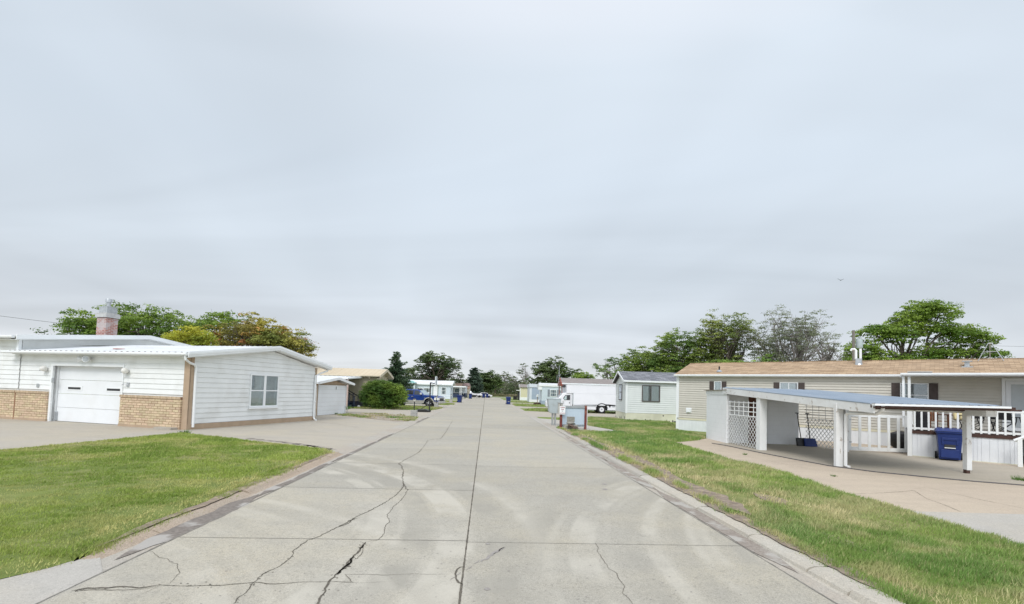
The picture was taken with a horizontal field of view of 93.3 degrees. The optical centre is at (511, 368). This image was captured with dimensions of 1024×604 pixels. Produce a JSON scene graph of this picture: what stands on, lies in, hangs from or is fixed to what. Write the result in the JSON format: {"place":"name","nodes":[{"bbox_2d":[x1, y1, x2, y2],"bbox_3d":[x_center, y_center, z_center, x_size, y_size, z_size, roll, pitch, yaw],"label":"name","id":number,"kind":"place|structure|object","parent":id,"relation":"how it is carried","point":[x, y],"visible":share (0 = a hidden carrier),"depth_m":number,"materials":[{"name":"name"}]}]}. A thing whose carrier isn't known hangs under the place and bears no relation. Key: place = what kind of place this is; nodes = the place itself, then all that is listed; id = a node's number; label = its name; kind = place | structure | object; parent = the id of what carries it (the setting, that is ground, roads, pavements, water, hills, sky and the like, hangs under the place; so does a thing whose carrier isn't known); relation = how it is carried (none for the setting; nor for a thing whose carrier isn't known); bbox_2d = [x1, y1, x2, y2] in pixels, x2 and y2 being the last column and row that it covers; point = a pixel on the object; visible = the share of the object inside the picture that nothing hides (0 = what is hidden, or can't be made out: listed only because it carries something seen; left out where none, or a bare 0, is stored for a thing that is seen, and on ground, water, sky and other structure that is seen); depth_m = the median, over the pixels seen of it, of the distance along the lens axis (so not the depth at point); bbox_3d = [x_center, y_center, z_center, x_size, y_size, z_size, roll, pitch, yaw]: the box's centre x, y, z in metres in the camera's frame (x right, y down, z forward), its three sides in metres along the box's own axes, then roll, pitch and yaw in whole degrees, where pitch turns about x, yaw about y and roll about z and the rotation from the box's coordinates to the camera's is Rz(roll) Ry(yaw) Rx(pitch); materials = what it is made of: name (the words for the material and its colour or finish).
{"place":"outdoors","nodes":[
{"label":"outdoors","id":0,"kind":"place"},
{"bbox_2d":[0,558,102,603],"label":"apron","id":1,"kind":"object","parent":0,"point":[37,586],"visible":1,"depth_m":4.47,"materials":[{"name":"concrete"}]},
{"bbox_2d":[0,432,335,578],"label":"lawn","id":2,"kind":"structure","parent":0,"point":[74,530],"depth_m":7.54,"materials":[{"name":"green plant"}]},
{"bbox_2d":[82,530,158,558],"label":"kerb","id":3,"kind":"structure","parent":2,"relation":"on","point":[135,540],"depth_m":5.50,"materials":[{"name":"grey concrete"}]},
{"bbox_2d":[143,491,253,532],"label":"kerb","id":4,"kind":"structure","parent":2,"relation":"on","point":[201,511],"depth_m":6.90,"materials":[{"name":"grey concrete"}]},
{"bbox_2d":[104,453,328,543],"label":"kerb edge soil","id":5,"kind":"structure","parent":2,"relation":"on","point":[213,499],"depth_m":7.33,"materials":[{"name":"brown soil"}]},
{"bbox_2d":[293,456,333,471],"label":"kerb","id":6,"kind":"structure","parent":2,"relation":"on","point":[311,465],"depth_m":11.45,"materials":[{"name":"grey concrete"}]},
{"bbox_2d":[0,406,445,450],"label":"driveway","id":7,"kind":"structure","parent":0,"point":[15,433],"depth_m":18.40,"materials":[{"name":"concrete"}]},
{"bbox_2d":[246,422,358,449],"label":"driveway stains","id":8,"kind":"object","parent":7,"relation":"on","point":[294,443],"visible":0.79,"depth_m":15.71,"materials":[{"name":"concrete"}]},
{"bbox_2d":[315,377,354,415],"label":"shed","id":9,"kind":"structure","parent":7,"relation":"on","point":[331,392],"depth_m":31.76,"materials":[{"name":"white metal"}]},
{"bbox_2d":[317,385,345,414],"bbox_3d":[-11.887,2.057,31.956,0.051,1.920,3.430,1,-3,9],"label":"panel door","id":10,"kind":"structure","parent":9,"relation":"in","point":[330,403],"depth_m":31.77,"materials":[{"name":"white metal"}]},
{"bbox_2d":[314,367,393,405],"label":"mobile home","id":11,"kind":"object","parent":7,"relation":"on","point":[358,377],"visible":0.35,"depth_m":44.97,"materials":[{"name":"yellow plastic"}]},
{"bbox_2d":[338,412,417,420],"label":"grass","id":12,"kind":"structure","parent":7,"relation":"on","point":[400,417],"depth_m":30.31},
{"bbox_2d":[398,389,445,405],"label":"pickup truck","id":13,"kind":"object","parent":7,"relation":"on","point":[420,396],"visible":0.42,"depth_m":49.49,"materials":[{"name":"blue paint"}]},
{"bbox_2d":[39,397,834,603],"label":"road","id":14,"kind":"structure","parent":0,"point":[430,524],"depth_m":6.04,"materials":[{"name":"concrete"}]},
{"bbox_2d":[72,422,632,603],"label":"road cracks","id":15,"kind":"object","parent":14,"relation":"on","point":[347,565],"visible":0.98,"depth_m":4.83,"materials":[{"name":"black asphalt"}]},
{"bbox_2d":[95,463,761,603],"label":"road stains","id":16,"kind":"object","parent":14,"relation":"on","point":[488,557],"visible":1,"depth_m":5.54,"materials":[{"name":"concrete"}]},
{"bbox_2d":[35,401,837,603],"bbox_3d":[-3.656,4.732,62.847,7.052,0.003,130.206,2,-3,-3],"label":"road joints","id":17,"kind":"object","parent":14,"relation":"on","point":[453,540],"visible":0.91,"depth_m":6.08,"materials":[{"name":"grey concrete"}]},
{"bbox_2d":[458,399,484,603],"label":"joint","id":18,"kind":"object","parent":14,"relation":"on","point":[460,593],"visible":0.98,"depth_m":5.98,"materials":[{"name":"grey concrete"}]},
{"bbox_2d":[0,0,1023,388],"label":"sky","id":19,"kind":"structure","parent":0,"point":[499,186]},
{"bbox_2d":[43,379,996,601],"bbox_3d":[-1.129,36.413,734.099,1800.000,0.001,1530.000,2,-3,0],"label":"ground","id":20,"kind":"structure","parent":0,"point":[695,432],"depth_m":37.32,"materials":[{"name":"grey concrete"}]},
{"bbox_2d":[49,307,143,380],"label":"leafy tree","id":21,"kind":"object","parent":20,"relation":"on","point":[77,321],"visible":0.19,"depth_m":42.13,"materials":[{"name":"green plant"}]},
{"bbox_2d":[81,300,201,337],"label":"leafy tree","id":22,"kind":"object","parent":20,"relation":"on","point":[154,321],"visible":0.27,"depth_m":44.05,"materials":[{"name":"green plant"}]},
{"bbox_2d":[0,299,332,429],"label":"house","id":23,"kind":"structure","parent":20,"relation":"on","point":[165,384],"depth_m":20.86,"materials":[{"name":"white paint"}]},
{"bbox_2d":[54,366,122,424],"bbox_3d":[-17.849,1.112,20.514,3.930,2.402,0.120,1,-3,15],"label":"garage door","id":24,"kind":"structure","parent":23,"relation":"in","point":[75,383],"depth_m":20.55,"materials":[{"name":"white plastic"}]},
{"bbox_2d":[248,374,265,406],"bbox_3d":[-11.761,1.011,22.311,0.060,1.530,0.890,1,-3,15],"label":"window","id":25,"kind":"structure","parent":23,"relation":"in","point":[257,381],"depth_m":22.32,"materials":[{"name":"white glass"}]},
{"bbox_2d":[264,374,278,406],"bbox_3d":[-11.538,1.058,23.175,0.060,1.530,0.890,1,-3,15],"label":"window","id":26,"kind":"structure","parent":23,"relation":"in","point":[272,381],"depth_m":23.19,"materials":[{"name":"white glass"}]},
{"bbox_2d":[160,323,222,345],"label":"leafy tree","id":27,"kind":"object","parent":20,"relation":"on","point":[194,337],"visible":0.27,"depth_m":40.10,"materials":[{"name":"green plant"}]},
{"bbox_2d":[176,310,255,345],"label":"leafy tree","id":28,"kind":"object","parent":20,"relation":"on","point":[211,323],"visible":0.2,"depth_m":47.08,"materials":[{"name":"green plant"}]},
{"bbox_2d":[211,311,318,353],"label":"leafy tree","id":29,"kind":"object","parent":20,"relation":"on","point":[249,328],"visible":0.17,"depth_m":44.53,"materials":[{"name":"green plant"}]},
{"bbox_2d":[246,327,319,357],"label":"leafy tree","id":30,"kind":"object","parent":20,"relation":"on","point":[272,338],"visible":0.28,"depth_m":44.01,"materials":[{"name":"green plant"}]},
{"bbox_2d":[101,400,464,572],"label":"gutter","id":31,"kind":"object","parent":20,"relation":"on","point":[110,561],"visible":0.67,"depth_m":5.30,"materials":[{"name":"concrete"}]},
{"bbox_2d":[115,494,258,559],"bbox_3d":[-4.240,2.073,6.667,0.357,0.001,3.250,2,-3,-3],"label":"gutter grit","id":32,"kind":"object","parent":31,"relation":"on","point":[177,530],"visible":1,"depth_m":6.32,"materials":[{"name":"grey concrete"}]},
{"bbox_2d":[242,470,301,493],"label":"kerb","id":33,"kind":"structure","parent":31,"relation":"on","point":[266,484],"depth_m":9.16,"materials":[{"name":"beige concrete"}]},
{"bbox_2d":[256,461,332,496],"bbox_3d":[-4.380,2.232,10.136,0.223,0.001,4.300,2,-3,-3],"label":"gutter grit","id":34,"kind":"object","parent":31,"relation":"on","point":[275,487],"visible":1,"depth_m":9.52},
{"bbox_2d":[332,446,360,453],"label":"kerb","id":35,"kind":"structure","parent":20,"relation":"on","point":[345,449],"depth_m":14.31,"materials":[{"name":"concrete"}]},
{"bbox_2d":[347,437,381,446],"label":"kerb","id":36,"kind":"structure","parent":20,"relation":"on","point":[364,442],"depth_m":16.52,"materials":[{"name":"concrete"}]},
{"bbox_2d":[382,351,418,393],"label":"spruce tree","id":37,"kind":"object","parent":20,"relation":"on","point":[396,371],"visible":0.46,"depth_m":71.48,"materials":[{"name":"green plant"}]},
{"bbox_2d":[406,380,454,398],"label":"mobile home","id":38,"kind":"object","parent":20,"relation":"on","point":[444,389],"visible":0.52,"depth_m":96.87,"materials":[{"name":"white"}]},
{"bbox_2d":[408,350,462,380],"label":"elm tree","id":39,"kind":"object","parent":20,"relation":"on","point":[443,370],"visible":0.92,"depth_m":119.06,"materials":[{"name":"green plant"}]},
{"bbox_2d":[465,367,484,396],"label":"spruce tree","id":40,"kind":"object","parent":20,"relation":"on","point":[474,381],"visible":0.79,"depth_m":136.86,"materials":[{"name":"green plant"}]},
{"bbox_2d":[441,378,538,395],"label":"woodland","id":41,"kind":"object","parent":20,"relation":"on","point":[506,389],"visible":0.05,"depth_m":188.87,"materials":[{"name":"green plant"}]},
{"bbox_2d":[479,370,503,394],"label":"leafy tree","id":42,"kind":"object","parent":20,"relation":"on","point":[488,381],"visible":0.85,"depth_m":148.52,"materials":[{"name":"green plant"}]},
{"bbox_2d":[516,384,526,399],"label":"mobile home","id":43,"kind":"object","parent":20,"relation":"on","point":[522,393],"visible":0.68,"depth_m":107.92,"materials":[{"name":"yellow"}]},
{"bbox_2d":[527,384,539,401],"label":"mobile home","id":44,"kind":"object","parent":20,"relation":"on","point":[532,391],"visible":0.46,"depth_m":86.88,"materials":[{"name":"white"}]},
{"bbox_2d":[524,356,582,383],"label":"elm tree","id":45,"kind":"object","parent":20,"relation":"on","point":[551,375],"visible":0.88,"depth_m":120.66,"materials":[{"name":"green plant"}]},
{"bbox_2d":[571,372,595,378],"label":"leafy tree","id":46,"kind":"object","parent":20,"relation":"on","point":[583,375],"visible":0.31,"depth_m":98.78,"materials":[{"name":"green plant"}]},
{"bbox_2d":[558,378,615,410],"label":"mobile home","id":47,"kind":"object","parent":20,"relation":"on","point":[582,381],"visible":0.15,"depth_m":53.50,"materials":[{"name":"white"}]},
{"bbox_2d":[592,357,629,378],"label":"scrubby tree","id":48,"kind":"object","parent":20,"relation":"on","point":[606,371],"visible":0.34,"depth_m":77.00,"materials":[{"name":"green plant"}]},
{"bbox_2d":[610,346,666,378],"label":"leafy tree","id":49,"kind":"object","parent":20,"relation":"on","point":[638,362],"visible":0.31,"depth_m":70.79,"materials":[{"name":"green plant"}]},
{"bbox_2d":[612,371,677,421],"bbox_3d":[15.390,2.262,37.669,14.300,3.775,4.760,2,-3,2],"label":"mobile home","id":50,"kind":"object","parent":20,"relation":"on","point":[646,395],"visible":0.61,"depth_m":35.75,"materials":[{"name":"plastic"}]},
{"bbox_2d":[642,385,659,401],"bbox_3d":[10.272,1.839,35.727,1.320,1.220,0.050,2,-3,2],"label":"window","id":51,"kind":"structure","parent":50,"relation":"in","point":[650,393],"depth_m":35.72,"materials":[{"name":"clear glass"}]},
{"bbox_2d":[499,398,854,603],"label":"gutter","id":52,"kind":"object","parent":20,"relation":"on","point":[821,588],"visible":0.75,"depth_m":5.27,"materials":[{"name":"concrete"}]},
{"bbox_2d":[590,448,613,458],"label":"kerb","id":53,"kind":"structure","parent":52,"relation":"on","point":[604,454],"depth_m":15.18,"materials":[{"name":"concrete"}]},
{"bbox_2d":[606,457,647,476],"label":"kerb","id":54,"kind":"structure","parent":52,"relation":"on","point":[634,470],"depth_m":12.39,"materials":[{"name":"concrete"}]},
{"bbox_2d":[604,459,658,490],"bbox_3d":[2.784,2.533,11.816,0.249,0.001,4.500,2,-3,-3],"label":"gutter grit","id":55,"kind":"object","parent":52,"relation":"on","point":[639,480],"visible":1,"depth_m":11.35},
{"bbox_2d":[639,475,709,508],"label":"kerb","id":56,"kind":"structure","parent":52,"relation":"on","point":[671,491],"depth_m":9.36,"materials":[{"name":"concrete"}]},
{"bbox_2d":[658,491,796,571],"bbox_3d":[3.029,2.336,7.478,0.279,0.001,4.400,2,-3,-3],"label":"gutter grit","id":57,"kind":"object","parent":52,"relation":"on","point":[740,539],"visible":1,"depth_m":6.76,"materials":[{"name":"grey concrete"}]},
{"bbox_2d":[748,535,829,571],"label":"kerb","id":58,"kind":"structure","parent":52,"relation":"on","point":[800,562],"depth_m":5.79,"materials":[{"name":"concrete"}]},
{"bbox_2d":[803,567,875,594],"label":"kerb","id":59,"kind":"structure","parent":52,"relation":"on","point":[838,582],"depth_m":5.01,"materials":[{"name":"concrete"}]},
{"bbox_2d":[843,589,904,603],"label":"kerb","id":60,"kind":"structure","parent":52,"relation":"on","point":[864,596],"depth_m":4.58,"materials":[{"name":"concrete"}]},
{"bbox_2d":[644,327,715,372],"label":"leafy tree","id":61,"kind":"object","parent":20,"relation":"on","point":[671,361],"visible":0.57,"depth_m":66.92,"materials":[{"name":"green plant"}]},
{"bbox_2d":[687,309,761,362],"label":"leafy tree","id":62,"kind":"object","parent":20,"relation":"on","point":[725,349],"visible":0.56,"depth_m":65.19,"materials":[{"name":"green plant"}]},
{"bbox_2d":[697,507,762,537],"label":"kerb","id":63,"kind":"structure","parent":20,"relation":"on","point":[740,527],"depth_m":7.16,"materials":[{"name":"concrete"}]},
{"bbox_2d":[702,353,784,362],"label":"leafy tree","id":64,"kind":"object","parent":20,"relation":"on","point":[733,360],"visible":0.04,"depth_m":51.20,"materials":[{"name":"green plant"}]},
{"bbox_2d":[734,304,842,361],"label":"willow tree","id":65,"kind":"object","parent":20,"relation":"on","point":[799,349],"visible":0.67,"depth_m":63.59,"materials":[{"name":"grey plant"}]},
{"bbox_2d":[806,332,873,360],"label":"bare tree","id":66,"kind":"object","parent":20,"relation":"on","point":[831,351],"visible":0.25,"depth_m":59.59,"materials":[{"name":"grey plant"}]},
{"bbox_2d":[839,298,1011,360],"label":"spreading tree","id":67,"kind":"object","parent":20,"relation":"on","point":[920,315],"visible":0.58,"depth_m":51.60,"materials":[{"name":"green plant"}]},
{"bbox_2d":[520,411,618,418],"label":"driveway","id":68,"kind":"structure","parent":0,"point":[541,414],"depth_m":42.93,"materials":[{"name":"concrete"}]},
{"bbox_2d":[527,408,615,413],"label":"lawn","id":69,"kind":"structure","parent":0,"point":[588,412],"depth_m":48.21,"materials":[{"name":"green plant"}]},
{"bbox_2d":[545,385,615,413],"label":"box truck","id":70,"kind":"object","parent":69,"relation":"on","point":[599,399],"visible":0.66,"depth_m":47.35,"materials":[{"name":"white paint"}]},
{"bbox_2d":[530,417,615,430],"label":"driveway","id":71,"kind":"structure","parent":0,"point":[590,428],"depth_m":27.34,"materials":[{"name":"concrete"}]},
{"bbox_2d":[546,398,560,424],"bbox_3d":[2.414,2.513,28.192,0.840,1.560,0.590,2,-3,-2],"label":"collection box","id":72,"kind":"object","parent":71,"relation":"on","point":[552,404],"visible":0.76,"depth_m":27.94,"materials":[{"name":"grey metal"}]},
{"bbox_2d":[563,416,577,429],"bbox_3d":[3.038,2.813,24.826,0.812,0.690,0.481,2,-3,-2],"label":"stone ornament","id":73,"kind":"object","parent":71,"relation":"on","point":[570,423],"visible":0.87,"depth_m":24.81,"materials":[{"name":"grey stone"}]},
{"bbox_2d":[559,406,587,429],"bbox_3d":[3.256,2.562,25.479,1.545,1.260,0.165,2,-3,-13],"label":"utility box","id":74,"kind":"object","parent":71,"relation":"on","point":[579,413],"visible":0.72,"depth_m":25.50,"materials":[{"name":"metal"}]},
{"bbox_2d":[556,416,1023,603],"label":"lawn","id":75,"kind":"structure","parent":0,"point":[740,497],"depth_m":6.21,"materials":[{"name":"green plant"}]},
{"bbox_2d":[644,464,750,514],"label":"bare earth","id":76,"kind":"structure","parent":75,"relation":"on","point":[724,499],"depth_m":9.21,"materials":[{"name":"brown soil"}]},
{"bbox_2d":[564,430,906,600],"bbox_3d":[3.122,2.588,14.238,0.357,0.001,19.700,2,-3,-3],"label":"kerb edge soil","id":77,"kind":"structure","parent":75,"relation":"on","point":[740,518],"depth_m":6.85,"materials":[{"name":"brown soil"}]},
{"bbox_2d":[678,438,1023,513],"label":"driveway","id":78,"kind":"structure","parent":0,"point":[1004,498],"depth_m":11.14,"materials":[{"name":"beige concrete"}]},
{"bbox_2d":[704,389,798,444],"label":"storage shed","id":79,"kind":"structure","parent":78,"relation":"on","point":[782,424],"depth_m":20.66,"materials":[{"name":"white paint"}]},
{"bbox_2d":[748,397,755,442],"bbox_3d":[10.438,2.167,20.756,0.600,2.030,0.040,2,-3,0],"label":"lattice panel","id":80,"kind":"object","parent":79,"relation":"in","point":[751,399],"depth_m":20.74,"materials":[{"name":"white wood"}]},
{"bbox_2d":[674,348,1023,455],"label":"mobile home","id":81,"kind":"object","parent":78,"relation":"on","point":[996,381],"visible":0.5,"depth_m":22.20,"materials":[{"name":"beige plastic"}]},
{"bbox_2d":[709,381,726,389],"bbox_3d":[11.219,1.047,26.347,0.890,0.710,0.050,-1,-4,42],"label":"window","id":82,"kind":"structure","parent":81,"relation":"in","point":[713,385],"depth_m":26.37,"materials":[{"name":"white glass"}]},
{"bbox_2d":[774,382,804,389],"bbox_3d":[13.783,1.129,24.067,1.370,0.890,0.050,-1,-4,42],"label":"window","id":83,"kind":"structure","parent":81,"relation":"in","point":[777,385],"depth_m":24.06,"materials":[{"name":"white glass"}]},
{"bbox_2d":[852,330,868,360],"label":"roof vent pipe","id":84,"kind":"object","parent":81,"relation":"on","point":[859,342],"visible":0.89,"depth_m":46.08,"materials":[{"name":"grey metal"}]},
{"bbox_2d":[891,383,937,399],"bbox_3d":[17.378,1.141,20.878,1.550,1.040,0.050,-1,-4,42],"label":"window","id":85,"kind":"structure","parent":81,"relation":"in","point":[918,390],"depth_m":20.78,"materials":[{"name":"white glass"}]},
{"bbox_2d":[849,415,907,453],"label":"gate","id":86,"kind":"structure","parent":78,"relation":"on","point":[879,448],"depth_m":18.38,"materials":[{"name":"white paint"}]},
{"bbox_2d":[890,431,903,452],"bbox_3d":[15.169,2.850,18.859,0.828,0.830,0.815,2,-3,0],"label":"kettle grill","id":87,"kind":"object","parent":78,"relation":"on","point":[893,439],"visible":0.38,"depth_m":18.70,"materials":[{"name":"black metal"}]},
{"bbox_2d":[934,427,962,459],"bbox_3d":[15.067,2.598,16.664,0.744,1.085,0.850,0,-3,38],"label":"wheeled bin","id":88,"kind":"object","parent":78,"relation":"on","point":[949,443],"visible":0.92,"depth_m":16.42,"materials":[{"name":"blue plastic"}]},
{"bbox_2d":[907,411,1023,464],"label":"deck","id":89,"kind":"structure","parent":78,"relation":"on","point":[997,446],"depth_m":16.39,"materials":[{"name":"white paint"}]},
{"bbox_2d":[916,411,927,430],"bbox_3d":[15.032,1.842,17.735,0.400,0.860,0.435,-1,-4,42],"label":"covered grill","id":90,"kind":"object","parent":89,"relation":"on","point":[918,419],"visible":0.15,"depth_m":17.58,"materials":[{"name":"black plastic"}]},
{"bbox_2d":[917,412,952,430],"bbox_3d":[15.547,1.852,17.835,0.800,0.880,0.720,1,-3,7],"label":"wooden chair","id":91,"kind":"object","parent":89,"relation":"on","point":[933,414],"visible":0.35,"depth_m":17.64,"materials":[{"name":"brown wood"}]},
{"bbox_2d":[990,411,1017,435],"bbox_3d":[16.793,1.798,16.530,0.583,0.962,0.600,3,-3,-28],"label":"folding chair","id":92,"kind":"object","parent":89,"relation":"on","point":[1001,416],"visible":0.59,"depth_m":16.40,"materials":[{"name":"black plastic"}]},
{"bbox_2d":[716,443,1023,483],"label":"carport floor","id":93,"kind":"structure","parent":0,"point":[902,464],"depth_m":15.25,"materials":[{"name":"grey concrete"}]},
{"bbox_2d":[804,413,817,446],"bbox_3d":[12.356,2.532,20.101,0.480,1.357,0.440,1,-3,6],"label":"snow shovel","id":94,"kind":"object","parent":93,"relation":"on","point":[810,442],"visible":1,"depth_m":19.97,"materials":[{"name":"blue plastic"}]},
{"bbox_2d":[712,443,1023,485],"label":"expansion joint","id":95,"kind":"object","parent":93,"relation":"on","point":[880,472],"visible":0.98,"depth_m":13.03,"materials":[{"name":"grey concrete"}]},
{"bbox_2d":[723,387,1021,473],"bbox_3d":[11.088,1.842,16.555,4.160,2.391,8.293,2,-3,0],"label":"carport","id":96,"kind":"object","parent":93,"relation":"on","point":[842,404],"visible":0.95,"depth_m":14.16,"materials":[{"name":"white paint"}]},
{"bbox_2d":[914,511,1023,542],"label":"driveway","id":97,"kind":"structure","parent":0,"point":[1010,526],"depth_m":7.93,"materials":[{"name":"concrete"}]},
{"bbox_2d":[1013,436,1023,466],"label":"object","id":98,"kind":"structure","parent":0,"point":[1019,440],"depth_m":15.36,"materials":[{"name":"white paint"}]},
{"label":"driveway","id":99,"kind":"structure","parent":0,"visible":0},
{"bbox_2d":[453,383,467,397],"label":"mobile home","id":100,"kind":"object","parent":99,"relation":"on","point":[459,388],"visible":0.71,"depth_m":117.85,"materials":[{"name":"white"}]},
{"label":"driveway","id":101,"kind":"structure","parent":0,"visible":0},
{"bbox_2d":[537,383,560,403],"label":"mobile home","id":102,"kind":"object","parent":101,"relation":"on","point":[548,390],"visible":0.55,"depth_m":74.72,"materials":[{"name":"white"}]},
{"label":"lawn","id":103,"kind":"structure","parent":0,"visible":0},
{"bbox_2d":[358,379,408,407],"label":"shrub","id":104,"kind":"object","parent":103,"relation":"on","point":[376,394],"visible":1,"depth_m":42.10,"materials":[{"name":"green plant"}]},
{"bbox_2d":[351,405,441,409],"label":"grass","id":105,"kind":"structure","parent":103,"relation":"on","point":[407,407],"depth_m":43.55,"materials":[{"name":"green plant"}]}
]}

